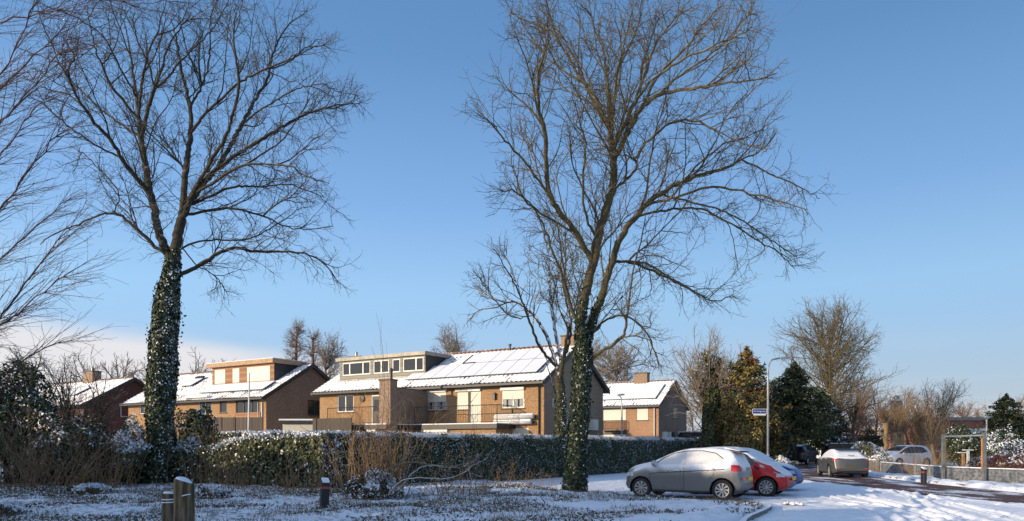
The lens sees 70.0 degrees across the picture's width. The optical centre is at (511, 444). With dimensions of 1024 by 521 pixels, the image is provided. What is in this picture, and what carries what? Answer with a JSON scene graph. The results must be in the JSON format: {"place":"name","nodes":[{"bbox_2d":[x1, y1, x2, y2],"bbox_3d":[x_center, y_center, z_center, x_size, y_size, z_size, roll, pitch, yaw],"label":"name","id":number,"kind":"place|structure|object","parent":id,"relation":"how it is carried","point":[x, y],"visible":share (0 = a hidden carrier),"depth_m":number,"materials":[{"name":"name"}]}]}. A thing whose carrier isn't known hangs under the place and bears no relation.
{"place":"outdoors","nodes":[
{"label":"outdoors","id":0,"kind":"place"},
{"bbox_2d":[0,481,762,520],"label":"dead grass","id":1,"kind":"structure","parent":0,"point":[301,506],"depth_m":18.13,"materials":[{"name":"plant"}]},
{"bbox_2d":[0,456,1023,520],"bbox_3d":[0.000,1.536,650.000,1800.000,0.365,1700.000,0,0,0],"label":"ground","id":2,"kind":"structure","parent":0,"point":[825,501],"depth_m":18.18,"materials":[{"name":"snow"}]},
{"bbox_2d":[0,500,32,516],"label":"snowy bush","id":3,"kind":"object","parent":2,"relation":"on","point":[6,508],"visible":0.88,"depth_m":15.43,"materials":[{"name":"snow"}]},
{"bbox_2d":[0,360,66,484],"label":"evergreen shrub","id":4,"kind":"object","parent":2,"relation":"on","point":[35,401],"visible":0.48,"depth_m":26.59,"materials":[{"name":"green plant"}]},
{"bbox_2d":[2,346,64,391],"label":"bare tree","id":5,"kind":"object","parent":2,"relation":"on","point":[28,361],"visible":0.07,"depth_m":69.22,"materials":[{"name":"brown plant"}]},
{"bbox_2d":[15,350,97,441],"bbox_3d":[-19.699,-1.179,31.110,3.576,5.801,3.028,0,0,-32],"label":"bare tree","id":6,"kind":"object","parent":2,"relation":"on","point":[71,413],"visible":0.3,"depth_m":31.17,"materials":[{"name":"brown plant"}]},
{"bbox_2d":[4,411,112,485],"bbox_3d":[-16.316,0.228,26.298,3.622,2.868,2.792,0,0,0],"label":"evergreen shrub","id":7,"kind":"object","parent":2,"relation":"on","point":[59,435],"visible":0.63,"depth_m":25.77,"materials":[{"name":"green plant"}]},
{"bbox_2d":[0,390,142,490],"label":"dry shrub","id":8,"kind":"object","parent":2,"relation":"on","point":[32,483],"visible":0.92,"depth_m":23.31,"materials":[{"name":"plant"}]},
{"bbox_2d":[0,367,143,462],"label":"brick house","id":9,"kind":"structure","parent":2,"relation":"on","point":[133,385],"depth_m":61.34,"materials":[{"name":"tile"}]},
{"bbox_2d":[57,354,100,380],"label":"bare tree","id":10,"kind":"object","parent":2,"relation":"on","point":[86,369],"visible":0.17,"depth_m":80.04,"materials":[{"name":"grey plant"}]},
{"bbox_2d":[35,346,132,433],"bbox_3d":[-19.451,-1.427,33.204,3.992,6.296,3.922,0,0,22],"label":"bare tree","id":11,"kind":"object","parent":2,"relation":"on","point":[100,414],"visible":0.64,"depth_m":33.03,"materials":[{"name":"brown plant"}]},
{"bbox_2d":[59,482,111,494],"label":"snowy bush","id":12,"kind":"object","parent":2,"relation":"on","point":[85,488],"visible":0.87,"depth_m":21.75,"materials":[{"name":"snow"}]},
{"bbox_2d":[18,428,165,488],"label":"dry reeds","id":13,"kind":"object","parent":2,"relation":"on","point":[109,473],"visible":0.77,"depth_m":24.44,"materials":[{"name":"plant"}]},
{"bbox_2d":[74,422,129,444],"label":"evergreen shrub","id":14,"kind":"object","parent":2,"relation":"on","point":[108,434],"visible":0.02,"depth_m":32.67,"materials":[{"name":"green plant"}]},
{"bbox_2d":[0,442,220,483],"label":"overgrown hedge","id":15,"kind":"object","parent":2,"relation":"on","point":[179,471],"visible":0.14,"depth_m":27.79,"materials":[{"name":"brown plant"}]},
{"bbox_2d":[0,0,226,416],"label":"bare tree","id":16,"kind":"object","parent":2,"relation":"on","point":[6,202],"visible":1,"depth_m":12.40,"materials":[{"name":"brown plant"}]},
{"bbox_2d":[96,353,144,380],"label":"bare tree","id":17,"kind":"object","parent":2,"relation":"on","point":[123,372],"visible":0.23,"depth_m":85.01,"materials":[{"name":"brown plant"}]},
{"bbox_2d":[105,413,157,483],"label":"evergreen bush","id":18,"kind":"object","parent":2,"relation":"on","point":[125,430],"visible":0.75,"depth_m":26.95,"materials":[{"name":"green plant"}]},
{"bbox_2d":[161,491,173,520],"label":"wooden post","id":19,"kind":"object","parent":2,"relation":"on","point":[167,499],"visible":0.91,"depth_m":11.53,"materials":[{"name":"brown wood"}]},
{"bbox_2d":[173,477,194,520],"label":"wooden post","id":20,"kind":"object","parent":2,"relation":"on","point":[184,498],"visible":1,"depth_m":10.88,"materials":[{"name":"brown wood"}]},
{"bbox_2d":[5,0,376,483],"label":"bare tree","id":21,"kind":"object","parent":2,"relation":"on","point":[161,383],"visible":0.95,"depth_m":28.52,"materials":[{"name":"brown plant"}]},
{"bbox_2d":[176,434,205,448],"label":"snowy bush","id":22,"kind":"object","parent":2,"relation":"on","point":[191,440],"visible":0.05,"depth_m":29.60,"materials":[{"name":"snow"}]},
{"bbox_2d":[174,403,219,446],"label":"evergreen bush","id":23,"kind":"object","parent":2,"relation":"on","point":[195,417],"visible":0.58,"depth_m":33.07,"materials":[{"name":"green plant"}]},
{"bbox_2d":[188,347,215,371],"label":"bare tree","id":24,"kind":"object","parent":2,"relation":"on","point":[197,369],"visible":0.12,"depth_m":89.83,"materials":[{"name":"grey plant"}]},
{"bbox_2d":[166,413,261,490],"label":"dry reeds","id":25,"kind":"object","parent":2,"relation":"on","point":[226,469],"visible":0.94,"depth_m":24.38,"materials":[{"name":"plant"}]},
{"bbox_2d":[195,483,233,498],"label":"snowy bush","id":26,"kind":"object","parent":2,"relation":"on","point":[216,491],"visible":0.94,"depth_m":20.30,"materials":[{"name":"snow"}]},
{"bbox_2d":[119,357,330,441],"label":"brick house","id":27,"kind":"structure","parent":2,"relation":"on","point":[280,388],"depth_m":52.28,"materials":[{"name":"brick"}]},
{"bbox_2d":[236,400,258,412],"bbox_3d":[-18.253,-2.486,50.563,2.452,1.584,0.060,0,0,32],"label":"window","id":28,"kind":"structure","parent":27,"relation":"in","point":[241,406],"depth_m":50.65,"materials":[{"name":"grey glass"}]},
{"bbox_2d":[307,400,319,415],"bbox_3d":[-14.351,-2.682,53.246,0.160,1.157,1.490,0,0,32],"label":"window","id":29,"kind":"structure","parent":27,"relation":"in","point":[313,405],"depth_m":53.18,"materials":[{"name":"black glass"}]},
{"bbox_2d":[207,417,262,434],"bbox_3d":[-16.667,-0.049,44.005,3.317,3.299,0.070,0,0,0],"label":"board fence","id":30,"kind":"object","parent":2,"relation":"on","point":[241,423],"visible":0.28,"depth_m":44.00,"materials":[{"name":"wood"}]},
{"bbox_2d":[212,429,287,443],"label":"clipped hedge","id":31,"kind":"object","parent":2,"relation":"on","point":[232,433],"visible":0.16,"depth_m":41.22,"materials":[{"name":"green plant"}]},
{"bbox_2d":[206,471,310,491],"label":"dry shrub","id":32,"kind":"object","parent":2,"relation":"on","point":[259,484],"visible":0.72,"depth_m":22.97,"materials":[{"name":"plant"}]},
{"bbox_2d":[206,429,355,488],"bbox_3d":[-8.440,0.541,26.426,6.375,2.274,1.715,0,0,33],"label":"clipped hedge","id":33,"kind":"object","parent":2,"relation":"on","point":[265,442],"visible":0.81,"depth_m":25.32,"materials":[{"name":"green plant"}]},
{"bbox_2d":[281,316,307,360],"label":"bare tree","id":34,"kind":"object","parent":2,"relation":"on","point":[296,346],"visible":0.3,"depth_m":74.74,"materials":[{"name":"brown plant"}]},
{"bbox_2d":[278,419,312,431],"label":"garage","id":35,"kind":"structure","parent":2,"relation":"on","point":[292,425],"depth_m":43.50,"materials":[{"name":"paint"}]},
{"bbox_2d":[251,439,347,492],"bbox_3d":[-6.204,0.727,22.353,3.035,1.822,2.029,0,0,23],"label":"dry shrub","id":36,"kind":"object","parent":2,"relation":"on","point":[306,483],"visible":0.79,"depth_m":22.04,"materials":[{"name":"plant"}]},
{"bbox_2d":[301,326,327,367],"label":"bare tree","id":37,"kind":"object","parent":2,"relation":"on","point":[313,342],"visible":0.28,"depth_m":77.78,"materials":[{"name":"brown plant"}]},
{"bbox_2d":[320,477,329,507],"bbox_3d":[-4.328,1.227,16.883,0.184,0.947,0.184,3,-2,-29],"label":"bollard","id":38,"kind":"object","parent":2,"relation":"on","point":[324,490],"visible":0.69,"depth_m":16.82,"materials":[{"name":"black plastic"}]},
{"bbox_2d":[305,327,348,378],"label":"bare tree","id":39,"kind":"object","parent":2,"relation":"on","point":[329,357],"visible":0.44,"depth_m":71.49,"materials":[{"name":"brown plant"}]},
{"bbox_2d":[341,468,405,499],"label":"snowy bush","id":40,"kind":"object","parent":2,"relation":"on","point":[385,487],"visible":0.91,"depth_m":20.00,"materials":[{"name":"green plant"}]},
{"bbox_2d":[300,386,453,499],"bbox_3d":[-3.974,-0.079,20.531,4.314,3.434,3.900,0,0,-43],"label":"dry shrub","id":41,"kind":"object","parent":2,"relation":"on","point":[365,464],"visible":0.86,"depth_m":20.43,"materials":[{"name":"plant"}]},
{"bbox_2d":[371,314,406,499],"bbox_3d":[-3.492,-0.980,20.279,0.918,5.227,1.981,0,0,13],"label":"dry shrub","id":42,"kind":"object","parent":2,"relation":"on","point":[380,459],"visible":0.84,"depth_m":20.13,"materials":[{"name":"brown plant"}]},
{"bbox_2d":[388,449,493,495],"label":"arching branch","id":43,"kind":"object","parent":2,"relation":"on","point":[392,490],"visible":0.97,"depth_m":19.50,"materials":[{"name":"plant"}]},
{"bbox_2d":[388,430,494,478],"bbox_3d":[-1.867,0.268,20.166,3.066,1.540,1.244,0,0,-9],"label":"arching branch","id":44,"kind":"object","parent":2,"relation":"on","point":[409,462],"visible":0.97,"depth_m":20.18,"materials":[{"name":"plant"}]},
{"bbox_2d":[385,439,520,496],"bbox_3d":[-1.862,0.656,21.493,3.978,1.970,3.859,0,0,34],"label":"dry shrub","id":45,"kind":"object","parent":2,"relation":"on","point":[461,477],"visible":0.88,"depth_m":21.04,"materials":[{"name":"plant"}]},
{"bbox_2d":[430,317,476,353],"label":"bare tree","id":46,"kind":"object","parent":2,"relation":"on","point":[455,347],"visible":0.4,"depth_m":87.74,"materials":[{"name":"brown plant"}]},
{"bbox_2d":[310,334,609,437],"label":"brick house","id":47,"kind":"structure","parent":2,"relation":"on","point":[430,382],"depth_m":42.97,"materials":[{"name":"brick"}]},
{"bbox_2d":[336,395,353,412],"bbox_3d":[-10.884,-2.667,47.800,1.554,1.151,0.160,0,0,32],"label":"window","id":48,"kind":"structure","parent":47,"relation":"in","point":[342,400],"depth_m":47.83,"materials":[{"name":"glass"}]},
{"bbox_2d":[372,395,378,423],"bbox_3d":[-8.597,-2.216,46.442,0.831,1.931,0.100,0,0,32],"label":"door","id":49,"kind":"structure","parent":47,"relation":"in","point":[375,398],"depth_m":46.49,"materials":[{"name":"white paint"}]},
{"bbox_2d":[427,389,446,410],"bbox_3d":[-4.574,-2.683,43.875,1.647,1.312,0.230,0,0,32],"label":"window","id":50,"kind":"structure","parent":47,"relation":"in","point":[437,397],"depth_m":43.84,"materials":[{"name":"glass"}]},
{"bbox_2d":[456,388,469,410],"bbox_3d":[-2.913,-2.659,42.812,0.928,1.273,0.170,0,0,32],"label":"window","id":51,"kind":"structure","parent":47,"relation":"in","point":[462,397],"depth_m":42.86,"materials":[{"name":"glass"}]},
{"bbox_2d":[469,391,480,422],"bbox_3d":[-2.131,-2.188,42.453,0.801,1.875,0.100,0,0,32],"label":"door","id":52,"kind":"structure","parent":47,"relation":"in","point":[477,400],"depth_m":42.45,"materials":[{"name":"white paint"}]},
{"bbox_2d":[500,386,524,409],"bbox_3d":[0.041,-2.632,41.025,1.576,1.243,0.230,0,0,32],"label":"window","id":53,"kind":"structure","parent":47,"relation":"in","point":[507,392],"depth_m":41.04,"materials":[{"name":"glass"}]},
{"bbox_2d":[466,382,533,494],"bbox_3d":[-0.407,-0.066,21.152,1.999,3.399,1.082,0,0,-22],"label":"young sapling","id":54,"kind":"object","parent":2,"relation":"on","point":[484,444],"visible":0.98,"depth_m":20.91,"materials":[{"name":"brown plant"}]},
{"bbox_2d":[440,459,562,486],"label":"dry shrub","id":55,"kind":"object","parent":2,"relation":"on","point":[508,478],"visible":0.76,"depth_m":26.95,"materials":[{"name":"plant"}]},
{"bbox_2d":[315,429,701,483],"bbox_3d":[3.619,0.511,39.117,2.160,2.227,34.827,0,0,35],"label":"clipped hedge","id":56,"kind":"object","parent":2,"relation":"on","point":[540,453],"visible":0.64,"depth_m":32.16,"materials":[{"name":"green plant"}]},
{"bbox_2d":[457,205,609,476],"bbox_3d":[0.963,-5.785,36.979,7.449,14.971,9.432,0,0,-11],"label":"bare tree","id":57,"kind":"object","parent":2,"relation":"on","point":[560,419],"visible":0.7,"depth_m":35.79,"materials":[{"name":"brown plant"}]},
{"bbox_2d":[504,472,566,489],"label":"dry shrub","id":58,"kind":"object","parent":2,"relation":"on","point":[536,482],"visible":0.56,"depth_m":24.60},
{"bbox_2d":[593,336,653,381],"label":"bare tree","id":59,"kind":"object","parent":2,"relation":"on","point":[619,362],"visible":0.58,"depth_m":90.89,"materials":[{"name":"brown plant"}]},
{"bbox_2d":[451,0,843,491],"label":"bare tree","id":60,"kind":"object","parent":2,"relation":"on","point":[575,476],"visible":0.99,"depth_m":22.61,"materials":[{"name":"brown plant"}]},
{"bbox_2d":[612,484,690,499],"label":"dry shrub","id":61,"kind":"object","parent":2,"relation":"on","point":[640,496],"visible":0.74,"depth_m":20.16,"materials":[{"name":"brown plant"}]},
{"bbox_2d":[603,372,700,439],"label":"brick house","id":62,"kind":"structure","parent":2,"relation":"on","point":[646,409],"depth_m":64.56,"materials":[{"name":"brick"}]},
{"bbox_2d":[603,408,625,419],"bbox_3d":[9.091,-2.746,64.679,2.192,1.108,0.090,0,0,32],"label":"window","id":63,"kind":"structure","parent":62,"relation":"in","point":[609,413],"depth_m":64.69,"materials":[{"name":"white glass"}]},
{"bbox_2d":[636,407,648,420],"bbox_3d":[11.282,-2.688,63.250,1.150,1.178,0.100,0,0,32],"label":"window","id":64,"kind":"structure","parent":62,"relation":"in","point":[642,413],"depth_m":63.27,"materials":[{"name":"white glass"}]},
{"bbox_2d":[626,447,755,499],"bbox_3d":[5.299,0.758,21.951,3.663,1.623,1.987,0,0,31],"label":"parked car","id":65,"kind":"object","parent":2,"relation":"on","point":[720,473],"visible":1,"depth_m":21.10,"materials":[{"name":"silver metal"}]},
{"bbox_2d":[658,321,753,446],"bbox_3d":[14.875,-3.961,55.911,7.623,11.326,7.424,0,0,0],"label":"bare tree","id":66,"kind":"object","parent":2,"relation":"on","point":[710,374],"visible":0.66,"depth_m":55.61,"materials":[{"name":"brown plant"}]},
{"bbox_2d":[701,384,723,447],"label":"columnar evergreen","id":67,"kind":"object","parent":2,"relation":"on","point":[712,402],"visible":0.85,"depth_m":51.55,"materials":[{"name":"green plant"}]},
{"bbox_2d":[691,447,795,496],"bbox_3d":[7.241,0.815,23.537,3.549,1.530,1.982,0,0,31],"label":"parked car","id":68,"kind":"object","parent":2,"relation":"on","point":[771,478],"visible":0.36,"depth_m":22.40,"materials":[{"name":"red paint"}]},
{"bbox_2d":[715,394,782,456],"bbox_3d":[16.239,-0.957,49.780,4.321,5.232,4.415,0,0,0],"label":"olive evergreen","id":69,"kind":"object","parent":2,"relation":"on","point":[743,426],"visible":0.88,"depth_m":49.13,"materials":[{"name":"green plant"}]},
{"bbox_2d":[740,503,771,520],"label":"kerb","id":70,"kind":"structure","parent":2,"relation":"on","point":[760,512],"depth_m":16.09,"materials":[{"name":"concrete"}]},
{"bbox_2d":[719,346,799,456],"bbox_3d":[17.497,-2.828,53.957,6.435,9.062,7.448,0,0,0],"label":"brown conifer","id":71,"kind":"object","parent":2,"relation":"on","point":[749,368],"visible":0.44,"depth_m":53.21,"materials":[{"name":"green plant"}]},
{"bbox_2d":[752,356,790,456],"bbox_3d":[14.190,-1.580,40.000,2.092,6.561,0.166,0,0,0],"label":"street lamp","id":72,"kind":"object","parent":2,"relation":"on","point":[760,411],"visible":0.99,"depth_m":39.96,"materials":[{"name":"metal"}]},
{"bbox_2d":[747,448,803,484],"bbox_3d":[8.301,0.830,26.249,4.003,1.500,2.043,0,0,31],"label":"parked car","id":73,"kind":"object","parent":2,"relation":"on","point":[794,471],"visible":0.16,"depth_m":25.30,"materials":[{"name":"blue paint"}]},
{"bbox_2d":[763,395,794,462],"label":"evergreen shrub","id":74,"kind":"object","parent":2,"relation":"on","point":[789,422],"visible":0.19,"depth_m":54.32,"materials":[{"name":"green plant"}]},
{"bbox_2d":[772,456,799,466],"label":"snowy bush","id":75,"kind":"object","parent":2,"relation":"on","point":[785,460],"visible":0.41,"depth_m":48.54,"materials":[{"name":"snow"}]},
{"bbox_2d":[766,426,838,455],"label":"evergreen shrub","id":76,"kind":"object","parent":2,"relation":"on","point":[821,447],"visible":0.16,"depth_m":64.87,"materials":[{"name":"green plant"}]},
{"bbox_2d":[769,361,842,464],"bbox_3d":[21.987,-2.422,56.917,6.754,8.251,6.742,0,0,0],"label":"dark conifer","id":77,"kind":"object","parent":2,"relation":"on","point":[798,396],"visible":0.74,"depth_m":55.81,"materials":[{"name":"green plant"}]},
{"bbox_2d":[800,388,852,456],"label":"frosted conifer","id":78,"kind":"object","parent":2,"relation":"on","point":[839,436],"visible":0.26,"depth_m":65.15,"materials":[{"name":"green plant"}]},
{"bbox_2d":[763,294,909,451],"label":"bare tree","id":79,"kind":"object","parent":2,"relation":"on","point":[827,361],"visible":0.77,"depth_m":69.06,"materials":[{"name":"beige plant"}]},
{"bbox_2d":[828,442,856,449],"bbox_3d":[28.101,0.682,62.030,2.487,1.836,0.100,0,0,0],"label":"garden fence","id":80,"kind":"object","parent":2,"relation":"on","point":[839,445],"visible":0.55,"depth_m":62.00,"materials":[{"name":"wood"}]},
{"bbox_2d":[687,395,1023,430],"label":"distant wood","id":81,"kind":"object","parent":2,"relation":"on","point":[690,419],"visible":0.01,"depth_m":146.52,"materials":[{"name":"brown plant"}]},
{"bbox_2d":[829,363,886,442],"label":"bare tree","id":82,"kind":"object","parent":2,"relation":"on","point":[854,420],"visible":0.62,"depth_m":67.25,"materials":[{"name":"brown plant"}]},
{"bbox_2d":[855,429,883,452],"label":"young conifer","id":83,"kind":"object","parent":2,"relation":"on","point":[878,441],"visible":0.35,"depth_m":71.64,"materials":[{"name":"green plant"}]},
{"bbox_2d":[851,441,888,457],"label":"garden shrub","id":84,"kind":"object","parent":2,"relation":"on","point":[866,449],"visible":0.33,"depth_m":46.57,"materials":[{"name":"green plant"}]},
{"bbox_2d":[841,384,909,445],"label":"bare tree","id":85,"kind":"object","parent":2,"relation":"on","point":[876,427],"visible":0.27,"depth_m":74.77,"materials":[{"name":"brown plant"}]},
{"bbox_2d":[866,451,892,461],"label":"garden shrub","id":86,"kind":"object","parent":2,"relation":"on","point":[879,457],"visible":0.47,"depth_m":43.65,"materials":[{"name":"white plant"}]},
{"bbox_2d":[866,397,902,450],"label":"pollard willow","id":87,"kind":"object","parent":2,"relation":"on","point":[885,420],"visible":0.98,"depth_m":55.86,"materials":[{"name":"brown plant"}]},
{"bbox_2d":[885,407,908,445],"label":"pollard willow","id":88,"kind":"object","parent":2,"relation":"on","point":[894,427],"visible":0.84,"depth_m":59.84,"materials":[{"name":"brown plant"}]},
{"bbox_2d":[890,395,903,447],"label":"brick chimney","id":89,"kind":"object","parent":2,"relation":"on","point":[899,404],"visible":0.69,"depth_m":78.00,"materials":[{"name":"brick"}]},
{"bbox_2d":[867,383,934,425],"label":"bare tree","id":90,"kind":"object","parent":2,"relation":"on","point":[902,397],"visible":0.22,"depth_m":93.96,"materials":[{"name":"brown plant"}]},
{"bbox_2d":[890,409,922,444],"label":"pollard willow","id":91,"kind":"object","parent":2,"relation":"on","point":[902,430],"visible":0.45,"depth_m":61.82,"materials":[{"name":"brown plant"}]},
{"bbox_2d":[885,445,931,464],"bbox_3d":[28.599,0.800,53.499,4.403,1.600,2.091,0,0,-21],"label":"parked car","id":92,"kind":"object","parent":2,"relation":"on","point":[897,448],"visible":0.56,"depth_m":52.92,"materials":[{"name":"white paint"}]},
{"bbox_2d":[887,388,949,445],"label":"bare tree","id":93,"kind":"object","parent":2,"relation":"on","point":[918,429],"visible":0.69,"depth_m":65.19,"materials":[{"name":"plant"}]},
{"bbox_2d":[920,467,926,483],"bbox_3d":[17.156,1.299,30.467,0.176,0.802,0.176,0,0,-23],"label":"bollard","id":94,"kind":"object","parent":2,"relation":"on","point":[923,471],"visible":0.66,"depth_m":30.41,"materials":[{"name":"black plastic"}]},
{"bbox_2d":[885,446,968,474],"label":"bare garden shrub","id":95,"kind":"object","parent":2,"relation":"on","point":[916,459],"visible":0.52,"depth_m":36.14,"materials":[{"name":"plant"}]},
{"bbox_2d":[903,377,973,450],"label":"bare tree","id":96,"kind":"object","parent":2,"relation":"on","point":[950,401],"visible":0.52,"depth_m":78.72,"materials":[{"name":"brown plant"}]},
{"bbox_2d":[921,404,957,464],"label":"bare tree","id":97,"kind":"object","parent":2,"relation":"on","point":[934,438],"visible":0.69,"depth_m":58.05,"materials":[{"name":"plant"}]},
{"bbox_2d":[888,417,993,458],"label":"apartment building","id":98,"kind":"structure","parent":2,"relation":"on","point":[973,422],"depth_m":82.00,"materials":[{"name":"brown paint"}]},
{"bbox_2d":[880,461,1023,483],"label":"concrete fence","id":99,"kind":"object","parent":2,"relation":"on","point":[1006,475],"visible":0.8,"depth_m":31.39,"materials":[{"name":"concrete"}]},
{"bbox_2d":[941,433,986,480],"bbox_3d":[19.225,0.577,31.160,0.182,2.145,2.267,0,0,-11],"label":"gate frame","id":100,"kind":"object","parent":2,"relation":"on","point":[983,454],"visible":0.88,"depth_m":30.14,"materials":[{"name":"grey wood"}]},
{"bbox_2d":[940,422,992,466],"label":"garden shrub","id":101,"kind":"object","parent":2,"relation":"on","point":[968,442],"visible":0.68,"depth_m":37.53,"materials":[{"name":"green plant"}]},
{"bbox_2d":[950,399,988,416],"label":"bare tree","id":102,"kind":"object","parent":2,"relation":"on","point":[964,414],"visible":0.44,"depth_m":109.27,"materials":[{"name":"brown plant"}]},
{"bbox_2d":[956,447,1023,469],"bbox_3d":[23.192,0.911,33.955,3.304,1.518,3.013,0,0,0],"label":"garden shrub","id":103,"kind":"object","parent":2,"relation":"on","point":[996,460],"visible":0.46,"depth_m":33.60,"materials":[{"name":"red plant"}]},
{"bbox_2d":[962,426,1023,460],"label":"garden shrub","id":104,"kind":"object","parent":2,"relation":"on","point":[1003,445],"visible":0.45,"depth_m":41.42,"materials":[{"name":"green plant"}]},
{"bbox_2d":[982,393,1023,453],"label":"dark conifer","id":105,"kind":"object","parent":2,"relation":"on","point":[1002,417],"visible":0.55,"depth_m":61.67,"materials":[{"name":"green plant"}]},
{"bbox_2d":[0,0,1023,430],"label":"sky","id":106,"kind":"structure","parent":0,"point":[913,110],"materials":[{"name":"blue"}]},
{"bbox_2d":[796,462,1023,502],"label":"road","id":107,"kind":"structure","parent":0,"point":[809,471],"depth_m":28.28,"materials":[{"name":"brick"}]},
{"bbox_2d":[784,445,819,464],"bbox_3d":[23.991,0.770,60.489,2.286,1.620,4.535,0,0,38],"label":"parked car","id":108,"kind":"object","parent":107,"relation":"on","point":[806,454],"visible":0.68,"depth_m":58.89,"materials":[{"name":"black paint"}]},
{"bbox_2d":[816,448,868,477],"bbox_3d":[16.748,0.885,37.192,2.045,1.430,4.323,0,0,12],"label":"parked car","id":109,"kind":"object","parent":107,"relation":"on","point":[844,461],"visible":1,"depth_m":35.44,"materials":[{"name":"grey paint"}]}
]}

